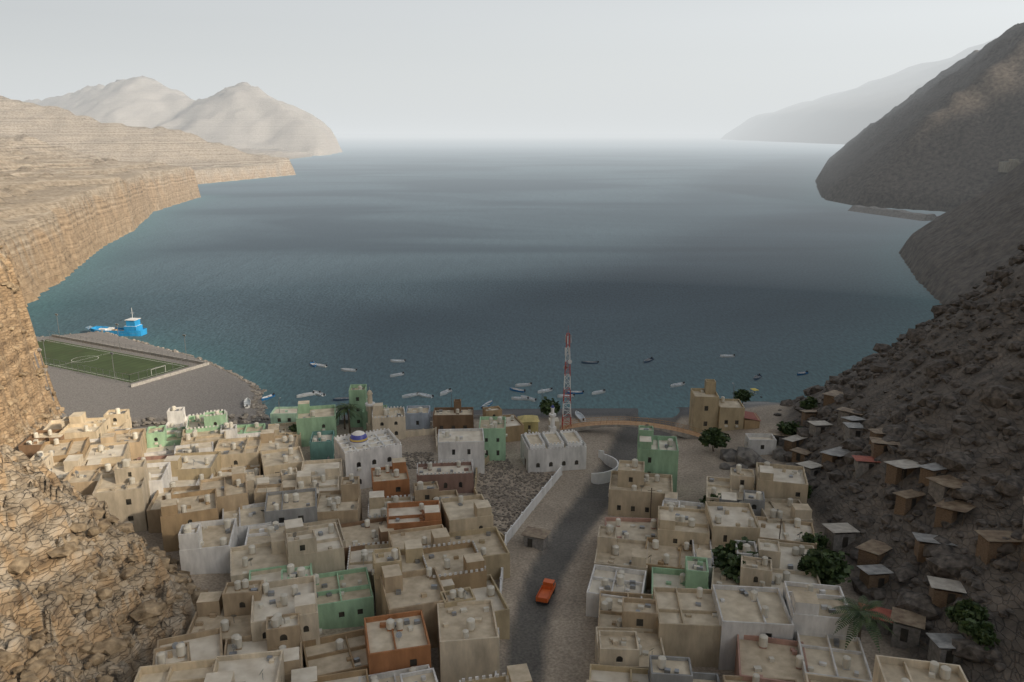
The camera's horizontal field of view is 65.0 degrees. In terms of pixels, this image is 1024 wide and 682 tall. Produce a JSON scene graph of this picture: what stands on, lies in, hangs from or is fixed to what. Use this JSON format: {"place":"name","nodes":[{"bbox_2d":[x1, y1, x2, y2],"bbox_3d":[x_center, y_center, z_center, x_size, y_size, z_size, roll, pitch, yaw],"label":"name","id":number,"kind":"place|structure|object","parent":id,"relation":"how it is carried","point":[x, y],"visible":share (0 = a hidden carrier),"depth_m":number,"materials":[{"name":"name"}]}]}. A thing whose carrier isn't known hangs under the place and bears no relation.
{"place":"outdoors","nodes":[
{"label":"outdoors","id":0,"kind":"place"},
{"bbox_2d":[0,136,200,306],"bbox_3d":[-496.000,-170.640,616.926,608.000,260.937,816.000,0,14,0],"label":"cliffs","id":1,"kind":"structure","parent":0,"point":[63,214],"depth_m":562.42,"materials":[{"name":"beige stone"}]},
{"bbox_2d":[0,96,295,183],"bbox_3d":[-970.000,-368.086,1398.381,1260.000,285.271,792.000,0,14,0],"label":"headland","id":2,"kind":"structure","parent":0,"point":[91,137],"depth_m":1340.09,"materials":[{"name":"beige stone"}]},
{"bbox_2d":[22,76,342,155],"bbox_3d":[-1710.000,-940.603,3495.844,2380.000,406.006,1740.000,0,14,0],"label":"terrain peaks","id":3,"kind":"object","parent":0,"point":[243,115],"visible":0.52,"depth_m":3048.51,"materials":[{"name":"beige stone"}]},
{"bbox_2d":[27,134,944,417],"bbox_3d":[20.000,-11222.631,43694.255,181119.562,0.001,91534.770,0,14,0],"label":"sea","id":4,"kind":"structure","parent":0,"point":[475,270],"depth_m":437.38,"materials":[{"name":"blue liquid"}]},
{"bbox_2d":[0,37,1023,681],"bbox_3d":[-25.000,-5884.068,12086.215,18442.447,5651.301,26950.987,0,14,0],"label":"terrain","id":5,"kind":"structure","parent":0,"point":[554,641],"depth_m":156.69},
{"bbox_2d":[30,451,85,479],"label":"house","id":6,"kind":"structure","parent":5,"relation":"on","point":[61,470],"depth_m":157.99,"materials":[{"name":"beige paint"}]},
{"bbox_2d":[39,437,89,462],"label":"house","id":7,"kind":"structure","parent":5,"relation":"on","point":[60,450],"depth_m":167.09,"materials":[{"name":"beige paint"}]},
{"bbox_2d":[58,412,110,438],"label":"house","id":8,"kind":"structure","parent":5,"relation":"on","point":[80,425],"depth_m":182.72,"materials":[{"name":"beige paint"}]},
{"bbox_2d":[63,463,116,494],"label":"house","id":9,"kind":"structure","parent":5,"relation":"on","point":[82,480],"depth_m":150.14,"materials":[{"name":"beige paint"}]},
{"bbox_2d":[0,251,196,681],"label":"rocky hillside","id":10,"kind":"structure","parent":5,"relation":"on","point":[43,507],"depth_m":104.78,"materials":[{"name":"beige stone"}]},
{"bbox_2d":[0,245,207,681],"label":"rubble","id":11,"kind":"object","parent":5,"relation":"on","point":[147,612],"visible":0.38,"depth_m":102.71,"materials":[{"name":"beige stone"}]},
{"bbox_2d":[84,441,131,464],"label":"house","id":12,"kind":"structure","parent":5,"relation":"on","point":[110,453],"depth_m":167.66,"materials":[{"name":"beige paint"}]},
{"bbox_2d":[37,314,194,382],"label":"football pitch","id":13,"kind":"object","parent":5,"relation":"on","point":[123,367],"visible":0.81,"depth_m":263.03,"materials":[{"name":"green plant"}]},
{"bbox_2d":[92,459,150,531],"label":"house","id":14,"kind":"structure","parent":5,"relation":"on","point":[122,491],"depth_m":142.66,"materials":[{"name":"beige paint"}]},
{"bbox_2d":[100,428,146,460],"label":"house","id":15,"kind":"structure","parent":5,"relation":"on","point":[137,438],"depth_m":175.50,"materials":[{"name":"beige paint"}]},
{"bbox_2d":[14,268,270,427],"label":"armour rock","id":16,"kind":"object","parent":5,"relation":"on","point":[262,414],"visible":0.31,"depth_m":222.57,"materials":[{"name":"grey stone"}]},
{"bbox_2d":[147,462,171,500],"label":"house","id":17,"kind":"structure","parent":5,"relation":"on","point":[160,476],"depth_m":152.82,"materials":[{"name":"white paint"}]},
{"bbox_2d":[146,425,185,447],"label":"house","id":18,"kind":"structure","parent":5,"relation":"on","point":[157,435],"depth_m":183.09,"materials":[{"name":"green paint"}]},
{"bbox_2d":[146,485,199,532],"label":"house","id":19,"kind":"structure","parent":5,"relation":"on","point":[153,510],"depth_m":144.57,"materials":[{"name":"beige paint"}]},
{"bbox_2d":[134,658,218,681],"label":"house","id":20,"kind":"structure","parent":5,"relation":"on","point":[193,671],"depth_m":93.15,"materials":[{"name":"beige paint"}]},
{"bbox_2d":[152,627,223,664],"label":"house","id":21,"kind":"structure","parent":5,"relation":"on","point":[204,644],"depth_m":101.31,"materials":[{"name":"beige paint"}]},
{"bbox_2d":[160,488,218,551],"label":"house","id":22,"kind":"structure","parent":5,"relation":"on","point":[178,511],"depth_m":135.69,"materials":[{"name":"beige paint"}]},
{"bbox_2d":[163,451,221,479],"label":"house","id":23,"kind":"structure","parent":5,"relation":"on","point":[190,466],"depth_m":162.00,"materials":[{"name":"beige paint"}]},
{"bbox_2d":[186,409,227,432],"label":"house","id":24,"kind":"structure","parent":5,"relation":"on","point":[213,420],"depth_m":184.71,"materials":[{"name":"green paint"}]},
{"bbox_2d":[178,518,238,574],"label":"house","id":25,"kind":"structure","parent":5,"relation":"on","point":[205,546],"depth_m":128.08,"materials":[{"name":"white paint"}]},
{"bbox_2d":[200,466,248,519],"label":"house","id":26,"kind":"structure","parent":5,"relation":"on","point":[232,493],"depth_m":147.43,"materials":[{"name":"beige paint"}]},
{"bbox_2d":[186,578,263,650],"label":"house","id":27,"kind":"structure","parent":5,"relation":"on","point":[227,610],"depth_m":109.88,"materials":[{"name":"beige paint"}]},
{"bbox_2d":[214,436,260,467],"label":"house","id":28,"kind":"structure","parent":5,"relation":"on","point":[235,452],"depth_m":171.68,"materials":[{"name":"beige paint"}]},
{"bbox_2d":[204,650,284,681],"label":"house","id":29,"kind":"structure","parent":5,"relation":"on","point":[266,666],"depth_m":94.59,"materials":[{"name":"beige paint"}]},
{"bbox_2d":[222,502,271,545],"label":"house","id":30,"kind":"structure","parent":5,"relation":"on","point":[246,516],"depth_m":142.08,"materials":[{"name":"grey paint"}]},
{"bbox_2d":[230,531,287,581],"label":"house","id":31,"kind":"structure","parent":5,"relation":"on","point":[244,559],"depth_m":126.89,"materials":[{"name":"beige paint"}]},
{"bbox_2d":[224,612,303,681],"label":"house","id":32,"kind":"structure","parent":5,"relation":"on","point":[285,635],"depth_m":102.64,"materials":[{"name":"beige paint"}]},
{"bbox_2d":[249,563,312,581],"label":"house","id":33,"kind":"structure","parent":5,"relation":"on","point":[288,571],"depth_m":118.06,"materials":[{"name":"beige paint"}]},
{"bbox_2d":[260,446,304,474],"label":"house","id":34,"kind":"structure","parent":5,"relation":"on","point":[275,461],"depth_m":166.88,"materials":[{"name":"beige paint"}]},
{"bbox_2d":[251,575,321,644],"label":"house","id":35,"kind":"structure","parent":5,"relation":"on","point":[292,595],"depth_m":107.98,"materials":[{"name":"beige paint"}]},
{"bbox_2d":[264,488,317,522],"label":"house","id":36,"kind":"structure","parent":5,"relation":"on","point":[281,506],"depth_m":141.83,"materials":[{"name":"grey paint"}]},
{"bbox_2d":[283,518,344,573],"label":"house","id":37,"kind":"structure","parent":5,"relation":"on","point":[320,547],"depth_m":124.64,"materials":[{"name":"beige paint"}]},
{"bbox_2d":[296,400,336,446],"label":"house","id":38,"kind":"structure","parent":5,"relation":"on","point":[309,419],"depth_m":191.75,"materials":[{"name":"green paint"}]},
{"bbox_2d":[301,458,342,489],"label":"house","id":39,"kind":"structure","parent":5,"relation":"on","point":[330,469],"depth_m":159.90,"materials":[{"name":"beige paint"}]},
{"bbox_2d":[309,430,334,459],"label":"teal house","id":40,"kind":"structure","parent":5,"relation":"on","point":[321,445],"depth_m":181.40,"materials":[{"name":"teal paint"}]},
{"bbox_2d":[290,666,368,681],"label":"house","id":41,"kind":"structure","parent":5,"relation":"on","point":[307,674],"depth_m":98.05,"materials":[{"name":"beige paint"}]},
{"bbox_2d":[302,628,368,675],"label":"house","id":42,"kind":"structure","parent":5,"relation":"on","point":[338,653],"depth_m":105.01,"materials":[{"name":"beige paint"}]},
{"bbox_2d":[317,473,361,523],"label":"house","id":43,"kind":"structure","parent":5,"relation":"on","point":[343,504],"depth_m":145.56,"materials":[{"name":"beige paint"}]},
{"bbox_2d":[313,567,373,628],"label":"house","id":44,"kind":"structure","parent":5,"relation":"on","point":[345,598],"depth_m":117.66,"materials":[{"name":"green paint"}]},
{"bbox_2d":[337,517,393,569],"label":"house","id":45,"kind":"structure","parent":5,"relation":"on","point":[366,531],"depth_m":137.96,"materials":[{"name":"beige paint"}]},
{"bbox_2d":[334,428,401,488],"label":"mosque","id":46,"kind":"structure","parent":5,"relation":"on","point":[362,463],"depth_m":167.07,"materials":[{"name":"white paint"}]},
{"bbox_2d":[347,541,388,592],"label":"house","id":47,"kind":"structure","parent":5,"relation":"on","point":[360,558],"depth_m":130.25,"materials":[{"name":"beige paint"}]},
{"bbox_2d":[349,384,386,429],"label":"house","id":48,"kind":"structure","parent":5,"relation":"on","point":[358,394],"depth_m":204.26,"materials":[{"name":"green paint"}]},
{"bbox_2d":[372,403,405,438],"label":"building","id":49,"kind":"structure","parent":5,"relation":"on","point":[393,420],"depth_m":196.17,"materials":[{"name":"beige paint"}]},
{"bbox_2d":[370,457,409,497],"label":"orange house","id":50,"kind":"structure","parent":5,"relation":"on","point":[392,480],"depth_m":156.16,"materials":[{"name":"orange paint"}]},
{"bbox_2d":[364,610,430,674],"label":"house","id":51,"kind":"structure","parent":5,"relation":"on","point":[396,641],"depth_m":102.61,"materials":[{"name":"orange paint"}]},
{"bbox_2d":[358,664,437,681],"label":"house","id":52,"kind":"structure","parent":5,"relation":"on","point":[424,673],"depth_m":97.67,"materials":[{"name":"white paint"}]},
{"bbox_2d":[372,539,425,615],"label":"house","id":53,"kind":"structure","parent":5,"relation":"on","point":[410,559],"depth_m":121.29,"materials":[{"name":"beige paint"}]},
{"bbox_2d":[380,564,447,647],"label":"house","id":54,"kind":"structure","parent":5,"relation":"on","point":[412,590],"depth_m":114.16,"materials":[{"name":"beige paint"}]},
{"bbox_2d":[387,500,441,529],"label":"house","id":55,"kind":"structure","parent":5,"relation":"on","point":[407,515],"depth_m":139.21,"materials":[{"name":"orange paint"}]},
{"bbox_2d":[388,524,450,554],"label":"house","id":56,"kind":"structure","parent":5,"relation":"on","point":[431,535],"depth_m":131.61,"materials":[{"name":"beige paint"}]},
{"bbox_2d":[417,460,474,492],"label":"house","id":57,"kind":"structure","parent":5,"relation":"on","point":[458,475],"depth_m":164.41,"materials":[{"name":"paint"}]},
{"bbox_2d":[432,399,473,433],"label":"brown house","id":58,"kind":"structure","parent":5,"relation":"on","point":[457,416],"depth_m":200.17,"materials":[{"name":"brown paint"}]},
{"bbox_2d":[422,540,486,588],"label":"house","id":59,"kind":"structure","parent":5,"relation":"on","point":[462,565],"depth_m":121.89,"materials":[{"name":"beige paint"}]},
{"bbox_2d":[438,428,485,473],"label":"white house","id":60,"kind":"structure","parent":5,"relation":"on","point":[467,444],"depth_m":173.57,"materials":[{"name":"white paint"}]},
{"bbox_2d":[440,494,492,531],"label":"house","id":61,"kind":"structure","parent":5,"relation":"on","point":[463,513],"depth_m":139.53,"materials":[{"name":"beige paint"}]},
{"bbox_2d":[437,599,498,681],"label":"house","id":62,"kind":"structure","parent":5,"relation":"on","point":[468,639],"depth_m":104.13,"materials":[{"name":"beige paint"}]},
{"bbox_2d":[440,574,509,639],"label":"house","id":63,"kind":"structure","parent":5,"relation":"on","point":[491,590],"depth_m":114.32,"materials":[{"name":"beige paint"}]},
{"bbox_2d":[402,451,553,534],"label":"lot stones","id":64,"kind":"object","parent":5,"relation":"on","point":[514,488],"visible":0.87,"depth_m":168.31,"materials":[{"name":"grey stone"}]},
{"bbox_2d":[448,527,509,579],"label":"house","id":65,"kind":"structure","parent":5,"relation":"on","point":[491,547],"depth_m":133.71,"materials":[{"name":"beige paint"}]},
{"bbox_2d":[479,416,506,460],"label":"mint house","id":66,"kind":"structure","parent":5,"relation":"on","point":[494,431],"depth_m":181.85,"materials":[{"name":"green paint"}]},
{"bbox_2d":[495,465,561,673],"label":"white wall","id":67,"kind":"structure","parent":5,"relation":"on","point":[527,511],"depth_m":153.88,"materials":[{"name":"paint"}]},
{"bbox_2d":[521,431,586,472],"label":"mosque","id":68,"kind":"structure","parent":5,"relation":"on","point":[546,459],"depth_m":175.69,"materials":[{"name":"paint"}]},
{"bbox_2d":[524,429,618,483],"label":"parapet wall","id":69,"kind":"structure","parent":5,"relation":"on","point":[554,439],"depth_m":178.88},
{"bbox_2d":[586,564,646,617],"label":"house","id":70,"kind":"structure","parent":5,"relation":"on","point":[610,578],"depth_m":122.08,"materials":[{"name":"white paint"}]},
{"bbox_2d":[589,664,648,681],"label":"house","id":71,"kind":"structure","parent":5,"relation":"on","point":[605,673],"depth_m":100.55,"materials":[{"name":"beige paint"}]},
{"bbox_2d":[594,524,648,589],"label":"house","id":72,"kind":"structure","parent":5,"relation":"on","point":[612,549],"depth_m":130.66,"materials":[{"name":"beige paint"}]},
{"bbox_2d":[598,590,657,633],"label":"house","id":73,"kind":"structure","parent":5,"relation":"on","point":[635,610],"depth_m":111.84,"materials":[{"name":"beige paint"}]},
{"bbox_2d":[556,417,701,438],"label":"wall","id":74,"kind":"structure","parent":5,"relation":"on","point":[678,431],"depth_m":198.99,"materials":[{"name":"concrete"}]},
{"bbox_2d":[595,627,664,667],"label":"house","id":75,"kind":"structure","parent":5,"relation":"on","point":[626,646],"depth_m":103.95,"materials":[{"name":"beige paint"}]},
{"bbox_2d":[604,517,657,539],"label":"house","id":76,"kind":"structure","parent":5,"relation":"on","point":[637,528],"depth_m":141.29,"materials":[{"name":"beige paint"}]},
{"bbox_2d":[608,459,672,517],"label":"beige house","id":77,"kind":"structure","parent":5,"relation":"on","point":[632,483],"depth_m":154.03,"materials":[{"name":"beige paint"}]},
{"bbox_2d":[637,424,678,491],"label":"green house","id":78,"kind":"structure","parent":5,"relation":"on","point":[658,454],"depth_m":161.76,"materials":[{"name":"green paint"}]},
{"bbox_2d":[645,537,698,589],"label":"house","id":79,"kind":"structure","parent":5,"relation":"on","point":[662,556],"depth_m":130.33,"materials":[{"name":"beige paint"}]},
{"bbox_2d":[651,556,708,598],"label":"house","id":80,"kind":"structure","parent":5,"relation":"on","point":[694,573],"depth_m":122.48,"materials":[{"name":"green paint"}]},
{"bbox_2d":[657,505,709,547],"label":"house","id":81,"kind":"structure","parent":5,"relation":"on","point":[677,526],"depth_m":134.01,"materials":[{"name":"beige paint"}]},
{"bbox_2d":[648,655,719,681],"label":"house","id":82,"kind":"structure","parent":5,"relation":"on","point":[662,668],"depth_m":98.15,"materials":[{"name":"white paint"}]},
{"bbox_2d":[653,587,720,667],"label":"house","id":83,"kind":"structure","parent":5,"relation":"on","point":[688,625],"depth_m":108.00,"materials":[{"name":"beige paint"}]},
{"bbox_2d":[689,379,744,431],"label":"house","id":84,"kind":"structure","parent":5,"relation":"on","point":[709,407],"depth_m":199.36,"materials":[{"name":"beige paint"}]},
{"bbox_2d":[705,464,754,501],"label":"house","id":85,"kind":"structure","parent":5,"relation":"on","point":[739,481],"depth_m":153.08,"materials":[{"name":"beige paint"}]},
{"bbox_2d":[705,501,759,545],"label":"house","id":86,"kind":"structure","parent":5,"relation":"on","point":[729,521],"depth_m":133.55,"materials":[{"name":"beige paint"}]},
{"bbox_2d":[711,536,758,582],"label":"tree","id":87,"kind":"object","parent":5,"relation":"on","point":[728,560],"visible":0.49,"depth_m":123.76,"materials":[{"name":"green plant"}]},
{"bbox_2d":[711,555,771,588],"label":"house","id":88,"kind":"structure","parent":5,"relation":"on","point":[756,571],"depth_m":119.53,"materials":[{"name":"beige paint"}]},
{"bbox_2d":[712,584,793,669],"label":"house","id":89,"kind":"structure","parent":5,"relation":"on","point":[742,611],"depth_m":107.77,"materials":[{"name":"white paint"}]},
{"bbox_2d":[719,446,815,481],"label":"boulders","id":90,"kind":"object","parent":5,"relation":"on","point":[745,458],"visible":0.35,"depth_m":174.71,"materials":[{"name":"grey stone"}]},
{"bbox_2d":[734,634,810,681],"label":"house","id":91,"kind":"structure","parent":5,"relation":"on","point":[763,655],"depth_m":102.03,"materials":[{"name":"beige paint"}]},
{"bbox_2d":[754,461,807,503],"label":"house","id":92,"kind":"structure","parent":5,"relation":"on","point":[776,481],"depth_m":147.37,"materials":[{"name":"beige paint"}]},
{"bbox_2d":[754,539,813,570],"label":"house","id":93,"kind":"structure","parent":5,"relation":"on","point":[783,555],"depth_m":125.52,"materials":[{"name":"beige paint"}]},
{"bbox_2d":[756,516,816,549],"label":"house","id":94,"kind":"structure","parent":5,"relation":"on","point":[791,530],"depth_m":135.88,"materials":[{"name":"beige paint"}]},
{"bbox_2d":[761,498,812,522],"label":"house","id":95,"kind":"structure","parent":5,"relation":"on","point":[787,510],"depth_m":139.97,"materials":[{"name":"beige paint"}]},
{"bbox_2d":[782,581,853,640],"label":"house","id":96,"kind":"structure","parent":5,"relation":"on","point":[809,606],"depth_m":106.15,"materials":[{"name":"white paint"}]},
{"bbox_2d":[797,546,853,584],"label":"tree","id":97,"kind":"object","parent":5,"relation":"on","point":[828,566],"visible":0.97,"depth_m":120.69,"materials":[{"name":"green plant"}]},
{"bbox_2d":[796,631,871,681],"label":"house","id":98,"kind":"structure","parent":5,"relation":"on","point":[828,655],"depth_m":101.43,"materials":[{"name":"beige paint"}]},
{"bbox_2d":[822,523,859,551],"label":"shack","id":99,"kind":"structure","parent":5,"relation":"on","point":[840,536],"depth_m":133.55,"materials":[{"name":"metal"}]},
{"bbox_2d":[830,595,896,652],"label":"palm","id":100,"kind":"object","parent":5,"relation":"on","point":[862,613],"visible":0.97,"depth_m":102.98,"materials":[{"name":"green plant"}]},
{"bbox_2d":[773,244,1023,681],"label":"slope boulders","id":101,"kind":"structure","parent":5,"relation":"on","point":[943,559],"depth_m":140.61,"materials":[{"name":"brown stone"}]},
{"bbox_2d":[945,597,989,624],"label":"tree","id":102,"kind":"object","parent":101,"relation":"on","point":[963,609],"visible":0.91,"depth_m":102.49,"materials":[{"name":"green plant"}]},
{"bbox_2d":[890,607,925,648],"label":"shack","id":103,"kind":"structure","parent":5,"relation":"on","point":[908,625],"depth_m":107.40,"materials":[{"name":"orange metal"}]},
{"bbox_2d":[872,655,967,681],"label":"house","id":104,"kind":"structure","parent":5,"relation":"on","point":[891,669],"depth_m":92.57,"materials":[{"name":"beige paint"}]},
{"bbox_2d":[926,633,964,663],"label":"shack","id":105,"kind":"structure","parent":5,"relation":"on","point":[941,646],"depth_m":101.25,"materials":[{"name":"grey metal"}]},
{"bbox_2d":[927,576,966,607],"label":"shack","id":106,"kind":"structure","parent":5,"relation":"on","point":[943,592],"depth_m":108.96,"materials":[{"name":"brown wood"}]},
{"bbox_2d":[957,618,1000,650],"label":"tree","id":107,"kind":"object","parent":5,"relation":"on","point":[981,633],"visible":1,"depth_m":99.02,"materials":[{"name":"green plant"}]},
{"bbox_2d":[974,530,1022,564],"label":"shack","id":108,"kind":"structure","parent":5,"relation":"on","point":[989,542],"depth_m":110.44,"materials":[{"name":"brown wood"}]},
{"bbox_2d":[0,0,1023,133],"label":"sky","id":109,"kind":"structure","parent":0,"point":[356,66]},
{"bbox_2d":[815,22,1023,211],"bbox_3d":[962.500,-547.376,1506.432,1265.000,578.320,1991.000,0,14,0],"label":"mountain terrain","id":110,"kind":"structure","parent":0,"point":[950,138],"depth_m":854.36,"materials":[{"name":"stone"}]},
{"bbox_2d":[899,161,1023,306],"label":"hillside","id":111,"kind":"structure","parent":0,"point":[948,257],"depth_m":415.23,"materials":[{"name":"stone"}]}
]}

